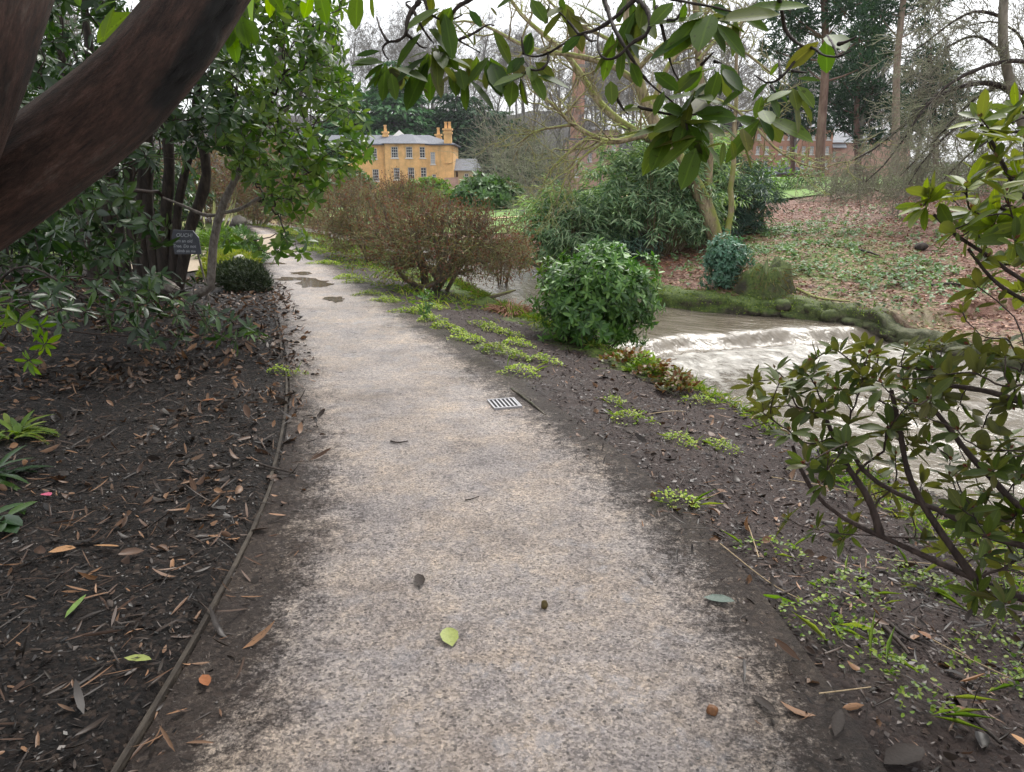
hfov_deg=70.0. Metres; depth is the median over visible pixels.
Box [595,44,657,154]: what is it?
bare tree
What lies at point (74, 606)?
fallen leaf
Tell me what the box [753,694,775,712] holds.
fallen leaf
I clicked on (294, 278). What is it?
puddle
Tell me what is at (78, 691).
leaf litter
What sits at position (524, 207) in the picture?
leafless shrub
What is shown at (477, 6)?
sky
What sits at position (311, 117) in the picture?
bare tree
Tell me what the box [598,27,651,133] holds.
bare tree
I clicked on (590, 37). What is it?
bare tree
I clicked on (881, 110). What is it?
bare tree
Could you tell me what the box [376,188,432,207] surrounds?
evergreen bush
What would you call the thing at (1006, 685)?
weed plant
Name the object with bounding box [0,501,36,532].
leafy plant
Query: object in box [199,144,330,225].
azalea shrub
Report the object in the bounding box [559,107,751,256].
bamboo plant
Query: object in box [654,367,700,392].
bank plant
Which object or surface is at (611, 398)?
weed plant
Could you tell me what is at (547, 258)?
rhododendron shrub
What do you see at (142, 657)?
fallen leaf
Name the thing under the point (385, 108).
conifer tree
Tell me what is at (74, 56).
evergreen shrub
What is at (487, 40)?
bare tree
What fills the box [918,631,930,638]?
fallen leaf
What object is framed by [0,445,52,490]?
leafy plant
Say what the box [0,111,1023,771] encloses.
ground
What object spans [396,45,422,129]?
bare tree
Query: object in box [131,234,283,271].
side path
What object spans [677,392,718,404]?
weed plant
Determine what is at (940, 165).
leafless shrub
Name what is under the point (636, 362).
bank plant
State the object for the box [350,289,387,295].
weed plant
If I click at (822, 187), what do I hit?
leafless shrub
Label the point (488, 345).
weed plant
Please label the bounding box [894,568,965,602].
weed plant
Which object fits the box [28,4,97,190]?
bare tree
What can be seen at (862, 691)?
dead stems
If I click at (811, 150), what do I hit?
window
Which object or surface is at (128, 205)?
rhododendron tree
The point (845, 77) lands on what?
bare tree
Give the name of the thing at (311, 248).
weed plant
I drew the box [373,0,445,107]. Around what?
bare tree
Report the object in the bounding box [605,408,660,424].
weed plant
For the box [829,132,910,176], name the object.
mill wing
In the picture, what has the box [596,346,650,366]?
bank plant
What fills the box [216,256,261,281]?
heath plant
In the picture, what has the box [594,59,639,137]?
bare tree
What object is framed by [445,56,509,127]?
bare tree
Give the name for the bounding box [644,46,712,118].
bare tree
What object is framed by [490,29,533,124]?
bare tree
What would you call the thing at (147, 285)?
rhododendron shrub
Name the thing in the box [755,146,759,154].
window
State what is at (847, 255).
leaf litter
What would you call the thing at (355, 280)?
weed plant
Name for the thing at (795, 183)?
shrub
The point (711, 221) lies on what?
mossy tree
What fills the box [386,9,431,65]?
bare tree
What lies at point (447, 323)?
weed plant
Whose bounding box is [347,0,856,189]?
rhododendron tree
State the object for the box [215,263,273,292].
heath plant
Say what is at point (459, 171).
annexe
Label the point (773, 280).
mossy stump
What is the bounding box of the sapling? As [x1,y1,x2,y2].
[687,0,787,238]
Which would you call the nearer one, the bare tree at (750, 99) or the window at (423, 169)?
the window at (423, 169)
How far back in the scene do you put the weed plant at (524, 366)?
6.10 m
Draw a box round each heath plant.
[191,221,238,258]
[194,257,236,278]
[200,221,264,249]
[201,247,262,262]
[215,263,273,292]
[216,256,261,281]
[217,242,270,263]
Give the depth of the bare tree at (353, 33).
166.72 m
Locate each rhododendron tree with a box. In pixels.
[0,0,330,251]
[19,0,259,297]
[153,0,375,300]
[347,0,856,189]
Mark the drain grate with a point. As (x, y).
(504, 403)
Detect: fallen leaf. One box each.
[49,545,74,551]
[65,595,85,616]
[97,544,116,545]
[124,654,150,660]
[199,675,210,685]
[414,573,424,585]
[440,627,458,645]
[704,594,733,601]
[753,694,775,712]
[831,709,844,735]
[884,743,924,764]
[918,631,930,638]
[1012,734,1023,744]
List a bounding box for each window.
[371,148,377,159]
[372,169,379,181]
[391,147,398,158]
[393,168,399,180]
[405,147,412,158]
[408,167,414,179]
[419,147,425,158]
[421,167,426,176]
[430,152,435,164]
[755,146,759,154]
[809,146,813,154]
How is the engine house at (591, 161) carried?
on the ground at (122, 731)
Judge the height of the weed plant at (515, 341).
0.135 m
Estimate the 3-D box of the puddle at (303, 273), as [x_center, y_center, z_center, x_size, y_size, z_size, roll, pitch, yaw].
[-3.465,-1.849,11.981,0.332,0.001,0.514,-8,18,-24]
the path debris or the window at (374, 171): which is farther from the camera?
the window at (374, 171)
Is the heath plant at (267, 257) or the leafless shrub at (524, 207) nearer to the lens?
the heath plant at (267, 257)
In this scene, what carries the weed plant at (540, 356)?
on the ground at (122, 731)
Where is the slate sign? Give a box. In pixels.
[172,230,209,300]
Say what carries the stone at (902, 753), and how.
on the ground at (122, 731)
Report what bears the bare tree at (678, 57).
on the ground at (122, 731)
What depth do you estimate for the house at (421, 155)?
109.45 m
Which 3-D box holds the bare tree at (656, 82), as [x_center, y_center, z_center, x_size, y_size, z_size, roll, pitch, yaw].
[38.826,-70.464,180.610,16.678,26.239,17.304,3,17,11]
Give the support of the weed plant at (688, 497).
on the ground at (122, 731)
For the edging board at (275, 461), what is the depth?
4.60 m
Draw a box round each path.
[123,218,886,771]
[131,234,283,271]
[271,195,627,222]
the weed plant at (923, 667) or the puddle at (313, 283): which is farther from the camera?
the puddle at (313, 283)
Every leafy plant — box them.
[0,410,60,443]
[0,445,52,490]
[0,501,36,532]
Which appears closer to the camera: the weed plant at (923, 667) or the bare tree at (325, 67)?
the weed plant at (923, 667)
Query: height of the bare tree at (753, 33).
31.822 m
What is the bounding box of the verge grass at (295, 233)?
[247,222,550,328]
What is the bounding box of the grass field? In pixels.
[733,177,938,201]
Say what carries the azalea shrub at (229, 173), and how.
on the ground at (122, 731)
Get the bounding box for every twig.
[259,463,295,473]
[779,586,796,595]
[881,624,910,654]
[889,622,921,645]
[966,705,1002,744]
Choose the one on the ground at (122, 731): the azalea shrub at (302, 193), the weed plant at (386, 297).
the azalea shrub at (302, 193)
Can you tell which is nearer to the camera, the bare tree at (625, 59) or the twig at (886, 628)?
the twig at (886, 628)
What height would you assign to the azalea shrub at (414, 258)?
1.683 m
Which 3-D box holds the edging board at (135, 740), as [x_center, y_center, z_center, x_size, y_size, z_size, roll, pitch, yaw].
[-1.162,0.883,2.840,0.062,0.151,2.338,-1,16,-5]
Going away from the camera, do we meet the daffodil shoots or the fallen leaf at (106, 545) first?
the fallen leaf at (106, 545)
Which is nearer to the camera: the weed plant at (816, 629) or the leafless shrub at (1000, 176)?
the weed plant at (816, 629)
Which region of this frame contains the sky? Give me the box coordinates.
[28,0,1023,161]
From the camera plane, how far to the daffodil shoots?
11.48 m
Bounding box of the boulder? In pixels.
[232,215,246,225]
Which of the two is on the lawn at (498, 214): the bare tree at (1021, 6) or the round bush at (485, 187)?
the round bush at (485, 187)
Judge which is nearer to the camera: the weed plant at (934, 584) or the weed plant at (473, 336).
the weed plant at (934, 584)
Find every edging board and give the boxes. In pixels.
[110,479,273,771]
[269,371,287,479]
[275,318,284,369]
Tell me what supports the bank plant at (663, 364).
on the ground at (122, 731)
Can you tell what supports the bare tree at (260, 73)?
on the ground at (122, 731)
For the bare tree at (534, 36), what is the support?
on the ground at (122, 731)
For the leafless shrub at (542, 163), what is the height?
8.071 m
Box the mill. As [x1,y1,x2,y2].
[719,109,835,176]
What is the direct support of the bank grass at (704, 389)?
on the ground at (122, 731)
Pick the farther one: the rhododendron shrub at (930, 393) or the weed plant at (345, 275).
the weed plant at (345, 275)
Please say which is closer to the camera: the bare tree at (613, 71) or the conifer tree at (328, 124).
the conifer tree at (328, 124)
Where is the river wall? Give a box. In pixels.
[349,228,1023,373]
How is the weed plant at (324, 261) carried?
on the ground at (122, 731)
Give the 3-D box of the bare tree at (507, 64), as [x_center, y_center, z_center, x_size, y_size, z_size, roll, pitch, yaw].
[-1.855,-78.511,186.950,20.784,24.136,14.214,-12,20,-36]
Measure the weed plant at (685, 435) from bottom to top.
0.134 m
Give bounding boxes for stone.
[706,704,717,715]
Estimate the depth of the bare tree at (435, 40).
182.81 m
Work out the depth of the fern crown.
9.65 m
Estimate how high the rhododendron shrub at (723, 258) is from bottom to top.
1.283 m
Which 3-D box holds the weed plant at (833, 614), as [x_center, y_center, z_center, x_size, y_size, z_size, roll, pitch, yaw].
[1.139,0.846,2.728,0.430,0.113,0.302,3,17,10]
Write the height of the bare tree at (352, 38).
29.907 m
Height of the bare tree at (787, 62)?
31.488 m
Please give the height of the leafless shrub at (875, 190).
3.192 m
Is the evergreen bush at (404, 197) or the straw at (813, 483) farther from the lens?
the evergreen bush at (404, 197)
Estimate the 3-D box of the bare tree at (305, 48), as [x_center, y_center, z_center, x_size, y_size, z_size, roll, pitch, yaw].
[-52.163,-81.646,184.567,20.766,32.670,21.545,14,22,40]
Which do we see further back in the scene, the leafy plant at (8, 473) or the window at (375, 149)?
the window at (375, 149)
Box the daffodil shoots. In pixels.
[415,272,457,287]
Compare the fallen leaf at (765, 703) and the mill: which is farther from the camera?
the mill
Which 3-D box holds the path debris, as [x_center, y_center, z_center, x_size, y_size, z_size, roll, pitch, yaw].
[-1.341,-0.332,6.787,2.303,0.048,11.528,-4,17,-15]
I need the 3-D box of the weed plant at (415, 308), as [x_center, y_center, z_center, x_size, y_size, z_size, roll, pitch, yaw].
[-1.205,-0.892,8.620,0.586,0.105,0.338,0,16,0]
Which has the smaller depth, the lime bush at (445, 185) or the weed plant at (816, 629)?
the weed plant at (816, 629)
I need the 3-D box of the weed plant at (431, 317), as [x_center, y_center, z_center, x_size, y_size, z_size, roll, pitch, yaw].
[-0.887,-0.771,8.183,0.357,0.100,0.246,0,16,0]
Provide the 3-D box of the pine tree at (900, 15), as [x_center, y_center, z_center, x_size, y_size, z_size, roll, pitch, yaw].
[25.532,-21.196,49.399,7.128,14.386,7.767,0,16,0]
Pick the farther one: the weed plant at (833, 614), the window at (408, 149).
the window at (408, 149)
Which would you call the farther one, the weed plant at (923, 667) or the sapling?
the sapling
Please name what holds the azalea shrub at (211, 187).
on the ground at (122, 731)
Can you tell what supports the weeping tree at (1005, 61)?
on the ground at (122, 731)
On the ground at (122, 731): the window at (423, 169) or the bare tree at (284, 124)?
the bare tree at (284, 124)
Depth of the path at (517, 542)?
2.77 m
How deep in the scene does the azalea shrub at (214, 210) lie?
23.49 m
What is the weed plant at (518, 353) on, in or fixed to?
on the ground at (122, 731)
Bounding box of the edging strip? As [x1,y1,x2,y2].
[511,387,544,414]
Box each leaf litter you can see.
[0,270,330,771]
[553,334,1023,770]
[638,185,1023,347]
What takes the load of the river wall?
on the ground at (122, 731)
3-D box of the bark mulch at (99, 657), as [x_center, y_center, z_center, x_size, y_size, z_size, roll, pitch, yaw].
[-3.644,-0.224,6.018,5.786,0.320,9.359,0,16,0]
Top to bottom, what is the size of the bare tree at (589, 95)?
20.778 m
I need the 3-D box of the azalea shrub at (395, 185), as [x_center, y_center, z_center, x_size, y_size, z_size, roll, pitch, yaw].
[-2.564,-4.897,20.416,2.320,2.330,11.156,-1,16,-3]
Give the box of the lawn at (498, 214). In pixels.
[261,189,625,232]
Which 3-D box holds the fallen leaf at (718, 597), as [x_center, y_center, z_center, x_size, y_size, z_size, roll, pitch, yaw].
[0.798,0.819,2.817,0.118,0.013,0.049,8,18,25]
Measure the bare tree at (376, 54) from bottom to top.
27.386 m
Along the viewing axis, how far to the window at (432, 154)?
109.96 m
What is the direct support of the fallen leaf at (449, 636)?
on the path at (517, 542)
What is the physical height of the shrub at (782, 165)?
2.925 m
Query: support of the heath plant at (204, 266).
on the ground at (122, 731)
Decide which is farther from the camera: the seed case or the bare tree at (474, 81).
the bare tree at (474, 81)
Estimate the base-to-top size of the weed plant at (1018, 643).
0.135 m
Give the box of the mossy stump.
[733,256,804,299]
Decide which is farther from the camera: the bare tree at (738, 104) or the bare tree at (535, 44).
the bare tree at (535, 44)
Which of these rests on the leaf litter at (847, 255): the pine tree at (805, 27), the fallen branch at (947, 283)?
the fallen branch at (947, 283)
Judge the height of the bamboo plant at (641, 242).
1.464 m
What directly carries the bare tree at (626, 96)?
on the ground at (122, 731)
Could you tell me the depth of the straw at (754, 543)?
3.24 m
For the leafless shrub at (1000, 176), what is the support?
on the ground at (122, 731)
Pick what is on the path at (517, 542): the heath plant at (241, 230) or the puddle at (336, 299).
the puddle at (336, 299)
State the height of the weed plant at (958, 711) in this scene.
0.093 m
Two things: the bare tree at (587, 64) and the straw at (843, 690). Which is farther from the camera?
the bare tree at (587, 64)
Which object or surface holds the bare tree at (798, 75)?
on the ground at (122, 731)
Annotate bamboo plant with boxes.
[506,173,631,272]
[547,221,667,261]
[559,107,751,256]
[622,116,766,240]
[684,146,793,237]
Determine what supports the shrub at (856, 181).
on the ground at (122, 731)
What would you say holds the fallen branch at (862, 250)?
on the ground at (122, 731)
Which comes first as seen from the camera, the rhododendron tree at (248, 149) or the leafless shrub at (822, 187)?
the rhododendron tree at (248, 149)
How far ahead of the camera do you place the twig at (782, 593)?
2.86 m
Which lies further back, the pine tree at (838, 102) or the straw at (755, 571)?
the pine tree at (838, 102)
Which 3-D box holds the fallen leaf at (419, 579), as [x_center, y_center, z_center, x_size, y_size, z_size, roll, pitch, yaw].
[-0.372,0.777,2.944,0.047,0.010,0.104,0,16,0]
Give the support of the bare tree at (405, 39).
on the ground at (122, 731)
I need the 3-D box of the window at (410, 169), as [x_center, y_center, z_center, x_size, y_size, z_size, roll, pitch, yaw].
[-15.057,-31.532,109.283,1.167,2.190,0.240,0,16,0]
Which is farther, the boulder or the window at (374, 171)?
the window at (374, 171)
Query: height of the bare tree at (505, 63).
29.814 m
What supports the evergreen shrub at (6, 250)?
on the ground at (122, 731)
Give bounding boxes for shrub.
[0,166,126,283]
[0,213,92,260]
[0,265,269,356]
[0,296,61,375]
[26,0,217,228]
[90,141,217,240]
[136,142,237,225]
[180,135,272,230]
[194,132,283,220]
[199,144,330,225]
[259,157,345,229]
[288,169,378,247]
[304,175,421,262]
[336,188,540,297]
[353,166,448,233]
[417,288,436,324]
[437,97,563,196]
[451,104,541,183]
[476,226,543,288]
[482,111,583,203]
[498,177,578,214]
[521,234,665,351]
[530,255,557,316]
[698,227,755,290]
[730,267,1023,624]
[751,144,826,191]
[773,168,824,189]
[783,153,898,203]
[823,148,965,203]
[825,174,889,193]
[868,97,1023,201]
[876,160,1006,191]
[895,82,1023,309]
[936,80,1023,197]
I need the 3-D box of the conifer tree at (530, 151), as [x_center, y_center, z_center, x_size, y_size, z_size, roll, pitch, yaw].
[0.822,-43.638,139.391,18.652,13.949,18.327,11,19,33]
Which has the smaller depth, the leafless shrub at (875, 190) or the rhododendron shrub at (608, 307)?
the rhododendron shrub at (608, 307)
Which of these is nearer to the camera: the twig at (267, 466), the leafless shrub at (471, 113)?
the twig at (267, 466)
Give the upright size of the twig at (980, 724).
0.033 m
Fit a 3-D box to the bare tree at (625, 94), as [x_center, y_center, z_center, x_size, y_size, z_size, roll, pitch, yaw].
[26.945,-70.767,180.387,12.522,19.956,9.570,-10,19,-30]
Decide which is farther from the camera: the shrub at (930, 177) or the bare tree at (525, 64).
the bare tree at (525, 64)
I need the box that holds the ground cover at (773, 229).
[623,186,1023,322]
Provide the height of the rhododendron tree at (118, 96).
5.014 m
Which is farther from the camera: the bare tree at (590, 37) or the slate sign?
the bare tree at (590, 37)
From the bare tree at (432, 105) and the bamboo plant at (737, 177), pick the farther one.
the bare tree at (432, 105)
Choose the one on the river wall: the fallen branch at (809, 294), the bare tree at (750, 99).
the fallen branch at (809, 294)
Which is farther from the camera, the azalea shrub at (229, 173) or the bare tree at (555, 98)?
the bare tree at (555, 98)
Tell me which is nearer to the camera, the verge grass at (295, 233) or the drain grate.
the drain grate
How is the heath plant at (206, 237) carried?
on the ground at (122, 731)
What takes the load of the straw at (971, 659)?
on the ground at (122, 731)
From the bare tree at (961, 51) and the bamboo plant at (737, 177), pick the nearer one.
the bamboo plant at (737, 177)
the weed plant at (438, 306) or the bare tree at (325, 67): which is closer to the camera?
the weed plant at (438, 306)
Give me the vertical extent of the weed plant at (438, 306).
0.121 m
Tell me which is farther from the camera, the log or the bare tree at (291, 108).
the bare tree at (291, 108)
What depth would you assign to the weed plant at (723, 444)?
4.75 m
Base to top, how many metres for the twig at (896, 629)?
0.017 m
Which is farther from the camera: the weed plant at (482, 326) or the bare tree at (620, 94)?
the bare tree at (620, 94)
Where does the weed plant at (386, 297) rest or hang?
on the path at (517, 542)
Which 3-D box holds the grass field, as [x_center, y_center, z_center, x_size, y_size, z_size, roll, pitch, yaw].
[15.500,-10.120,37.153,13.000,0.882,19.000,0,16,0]
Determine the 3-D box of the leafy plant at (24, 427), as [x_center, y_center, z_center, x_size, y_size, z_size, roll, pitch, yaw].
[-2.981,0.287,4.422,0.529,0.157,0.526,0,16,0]
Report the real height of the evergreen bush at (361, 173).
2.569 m
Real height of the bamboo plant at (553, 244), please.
3.030 m
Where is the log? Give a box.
[914,242,928,250]
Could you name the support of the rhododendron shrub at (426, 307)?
on the ground at (122, 731)
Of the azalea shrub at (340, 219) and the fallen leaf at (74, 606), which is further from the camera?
the azalea shrub at (340, 219)
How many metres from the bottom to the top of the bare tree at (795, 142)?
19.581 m
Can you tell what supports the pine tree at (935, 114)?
on the ground at (122, 731)
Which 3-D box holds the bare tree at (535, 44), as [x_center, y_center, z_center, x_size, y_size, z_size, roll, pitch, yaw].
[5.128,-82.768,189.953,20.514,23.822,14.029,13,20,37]
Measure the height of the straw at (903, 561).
0.043 m
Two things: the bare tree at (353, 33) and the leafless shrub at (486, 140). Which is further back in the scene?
the bare tree at (353, 33)
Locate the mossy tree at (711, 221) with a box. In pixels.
[403,0,896,247]
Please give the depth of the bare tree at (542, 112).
162.86 m
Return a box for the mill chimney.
[570,30,586,137]
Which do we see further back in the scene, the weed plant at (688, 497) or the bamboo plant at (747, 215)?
the bamboo plant at (747, 215)
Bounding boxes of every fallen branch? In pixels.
[796,287,849,301]
[859,248,879,255]
[930,282,972,287]
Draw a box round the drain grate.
[487,397,521,409]
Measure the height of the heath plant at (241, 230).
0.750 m
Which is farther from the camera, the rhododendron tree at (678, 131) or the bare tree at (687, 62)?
the bare tree at (687, 62)
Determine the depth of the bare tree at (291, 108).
163.67 m
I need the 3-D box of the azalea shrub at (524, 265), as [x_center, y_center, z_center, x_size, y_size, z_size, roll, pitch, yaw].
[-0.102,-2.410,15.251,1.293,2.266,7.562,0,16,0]
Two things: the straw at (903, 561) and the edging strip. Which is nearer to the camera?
the straw at (903, 561)
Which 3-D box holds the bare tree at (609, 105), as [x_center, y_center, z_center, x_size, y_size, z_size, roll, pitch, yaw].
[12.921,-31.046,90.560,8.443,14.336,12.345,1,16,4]
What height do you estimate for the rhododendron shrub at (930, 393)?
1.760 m
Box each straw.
[720,543,798,598]
[748,525,758,557]
[772,477,873,496]
[819,686,870,693]
[875,556,930,563]
[932,639,1012,679]
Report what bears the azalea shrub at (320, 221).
on the ground at (122, 731)
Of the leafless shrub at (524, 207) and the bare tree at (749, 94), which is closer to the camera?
the leafless shrub at (524, 207)
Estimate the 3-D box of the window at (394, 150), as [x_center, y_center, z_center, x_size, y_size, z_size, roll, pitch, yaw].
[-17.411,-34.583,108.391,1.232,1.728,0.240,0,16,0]
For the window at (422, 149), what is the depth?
109.03 m
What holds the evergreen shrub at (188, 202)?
on the ground at (122, 731)
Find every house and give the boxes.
[324,122,460,191]
[564,127,620,189]
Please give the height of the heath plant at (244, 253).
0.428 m
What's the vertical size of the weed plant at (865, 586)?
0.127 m
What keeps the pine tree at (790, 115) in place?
on the ground at (122, 731)
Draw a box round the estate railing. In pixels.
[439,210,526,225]
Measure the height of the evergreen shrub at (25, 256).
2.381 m
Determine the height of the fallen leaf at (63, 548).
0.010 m
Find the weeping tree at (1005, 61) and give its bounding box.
[805,0,1023,225]
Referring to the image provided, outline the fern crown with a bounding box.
[483,299,538,317]
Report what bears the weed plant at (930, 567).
on the ground at (122, 731)
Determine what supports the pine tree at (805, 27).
on the ground at (122, 731)
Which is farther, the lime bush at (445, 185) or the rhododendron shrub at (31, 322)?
the lime bush at (445, 185)
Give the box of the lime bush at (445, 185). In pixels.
[405,175,454,203]
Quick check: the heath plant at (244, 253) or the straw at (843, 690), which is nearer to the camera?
the straw at (843, 690)
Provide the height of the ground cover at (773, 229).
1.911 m
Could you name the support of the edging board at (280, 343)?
on the ground at (122, 731)
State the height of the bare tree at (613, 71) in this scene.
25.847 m
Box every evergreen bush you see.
[326,167,379,220]
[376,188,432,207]
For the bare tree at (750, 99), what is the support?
on the ground at (122, 731)
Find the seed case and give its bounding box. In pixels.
[541,600,547,608]
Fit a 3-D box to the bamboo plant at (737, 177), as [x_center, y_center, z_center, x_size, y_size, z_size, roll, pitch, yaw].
[4.780,-5.606,19.526,4.370,3.702,2.812,0,16,0]
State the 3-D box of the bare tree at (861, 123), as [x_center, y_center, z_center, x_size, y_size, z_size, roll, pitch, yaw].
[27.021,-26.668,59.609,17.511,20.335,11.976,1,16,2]
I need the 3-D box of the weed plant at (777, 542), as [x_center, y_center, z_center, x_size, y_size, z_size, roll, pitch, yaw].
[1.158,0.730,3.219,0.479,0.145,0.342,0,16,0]
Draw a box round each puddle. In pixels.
[272,277,316,279]
[291,271,311,274]
[295,279,333,286]
[323,296,344,301]
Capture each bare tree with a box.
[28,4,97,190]
[42,1,190,147]
[238,41,303,156]
[248,96,300,151]
[262,28,352,132]
[277,85,309,147]
[279,4,339,122]
[291,21,364,137]
[319,4,381,98]
[336,11,397,92]
[337,24,420,107]
[372,18,452,92]
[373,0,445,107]
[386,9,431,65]
[391,2,466,107]
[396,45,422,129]
[415,49,472,110]
[427,42,487,106]
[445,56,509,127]
[457,15,534,118]
[465,55,492,123]
[468,10,521,118]
[482,25,541,118]
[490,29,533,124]
[507,18,561,114]
[511,26,566,136]
[512,43,624,182]
[535,64,570,152]
[539,0,626,123]
[542,78,606,189]
[545,40,628,121]
[560,48,620,129]
[572,61,608,125]
[582,73,644,182]
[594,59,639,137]
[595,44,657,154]
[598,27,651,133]
[598,60,646,144]
[610,64,641,126]
[635,1,750,137]
[637,51,687,116]
[643,0,768,140]
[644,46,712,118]
[659,0,781,109]
[714,91,758,137]
[721,34,784,109]
[738,83,763,106]
[739,19,853,175]
[753,24,834,97]
[758,39,837,119]
[765,0,951,176]
[810,34,918,142]
[831,69,892,128]
[864,24,965,172]
[882,28,996,174]
[976,0,1023,102]
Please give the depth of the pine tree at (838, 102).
58.06 m
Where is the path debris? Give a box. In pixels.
[144,278,845,771]
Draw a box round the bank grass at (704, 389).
[290,227,1023,604]
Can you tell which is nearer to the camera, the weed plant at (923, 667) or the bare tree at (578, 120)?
the weed plant at (923, 667)
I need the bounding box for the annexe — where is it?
[454,159,481,183]
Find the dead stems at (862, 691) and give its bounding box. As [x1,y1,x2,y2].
[532,337,1023,771]
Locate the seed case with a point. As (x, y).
(544, 604)
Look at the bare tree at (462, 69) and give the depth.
167.58 m
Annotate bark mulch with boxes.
[0,279,315,771]
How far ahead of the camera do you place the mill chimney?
111.16 m
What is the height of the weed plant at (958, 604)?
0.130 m
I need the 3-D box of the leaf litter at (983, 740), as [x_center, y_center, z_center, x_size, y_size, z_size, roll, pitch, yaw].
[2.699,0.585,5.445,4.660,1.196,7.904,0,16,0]
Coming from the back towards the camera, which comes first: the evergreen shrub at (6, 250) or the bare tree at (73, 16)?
the bare tree at (73, 16)
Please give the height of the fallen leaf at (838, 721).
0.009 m
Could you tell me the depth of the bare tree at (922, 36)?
79.71 m
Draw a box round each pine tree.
[751,0,895,176]
[753,71,831,176]
[802,46,911,173]
[841,0,956,176]
[888,39,983,176]
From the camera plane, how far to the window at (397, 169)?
109.30 m
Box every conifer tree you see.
[297,73,389,166]
[341,60,454,134]
[420,86,509,176]
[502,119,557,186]
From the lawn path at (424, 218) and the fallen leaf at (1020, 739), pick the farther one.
the lawn path at (424, 218)
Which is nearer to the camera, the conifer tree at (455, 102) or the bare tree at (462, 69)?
the conifer tree at (455, 102)
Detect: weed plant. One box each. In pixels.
[266,363,308,375]
[293,246,329,251]
[308,259,342,264]
[333,273,366,278]
[341,276,372,283]
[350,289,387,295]
[371,295,401,302]
[386,306,431,314]
[416,302,448,309]
[417,313,447,321]
[429,319,455,329]
[446,332,485,342]
[449,325,469,334]
[468,320,503,331]
[472,341,516,354]
[494,327,524,338]
[497,347,530,361]
[497,352,549,377]
[502,336,535,347]
[526,352,565,365]
[596,390,626,409]
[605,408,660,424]
[648,486,723,510]
[660,428,701,448]
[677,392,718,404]
[701,437,742,453]
[720,529,813,566]
[763,593,874,642]
[790,610,922,674]
[807,553,901,611]
[839,608,994,699]
[852,546,954,599]
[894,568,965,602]
[894,684,996,730]
[928,581,1023,633]
[941,650,1023,697]
[947,619,1023,679]
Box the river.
[200,217,1023,518]
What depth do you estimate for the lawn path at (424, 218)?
36.78 m
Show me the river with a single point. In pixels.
(721, 351)
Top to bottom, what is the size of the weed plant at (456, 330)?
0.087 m
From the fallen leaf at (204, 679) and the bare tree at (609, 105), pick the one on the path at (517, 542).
the fallen leaf at (204, 679)
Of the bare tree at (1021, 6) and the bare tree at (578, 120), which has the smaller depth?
the bare tree at (1021, 6)
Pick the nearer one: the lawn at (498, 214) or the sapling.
the sapling
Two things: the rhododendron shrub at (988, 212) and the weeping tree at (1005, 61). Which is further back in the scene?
the weeping tree at (1005, 61)
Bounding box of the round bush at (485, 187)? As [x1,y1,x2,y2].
[446,170,525,209]
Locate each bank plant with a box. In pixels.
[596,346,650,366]
[621,349,660,376]
[631,358,680,382]
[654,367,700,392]
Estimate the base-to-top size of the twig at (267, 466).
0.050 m

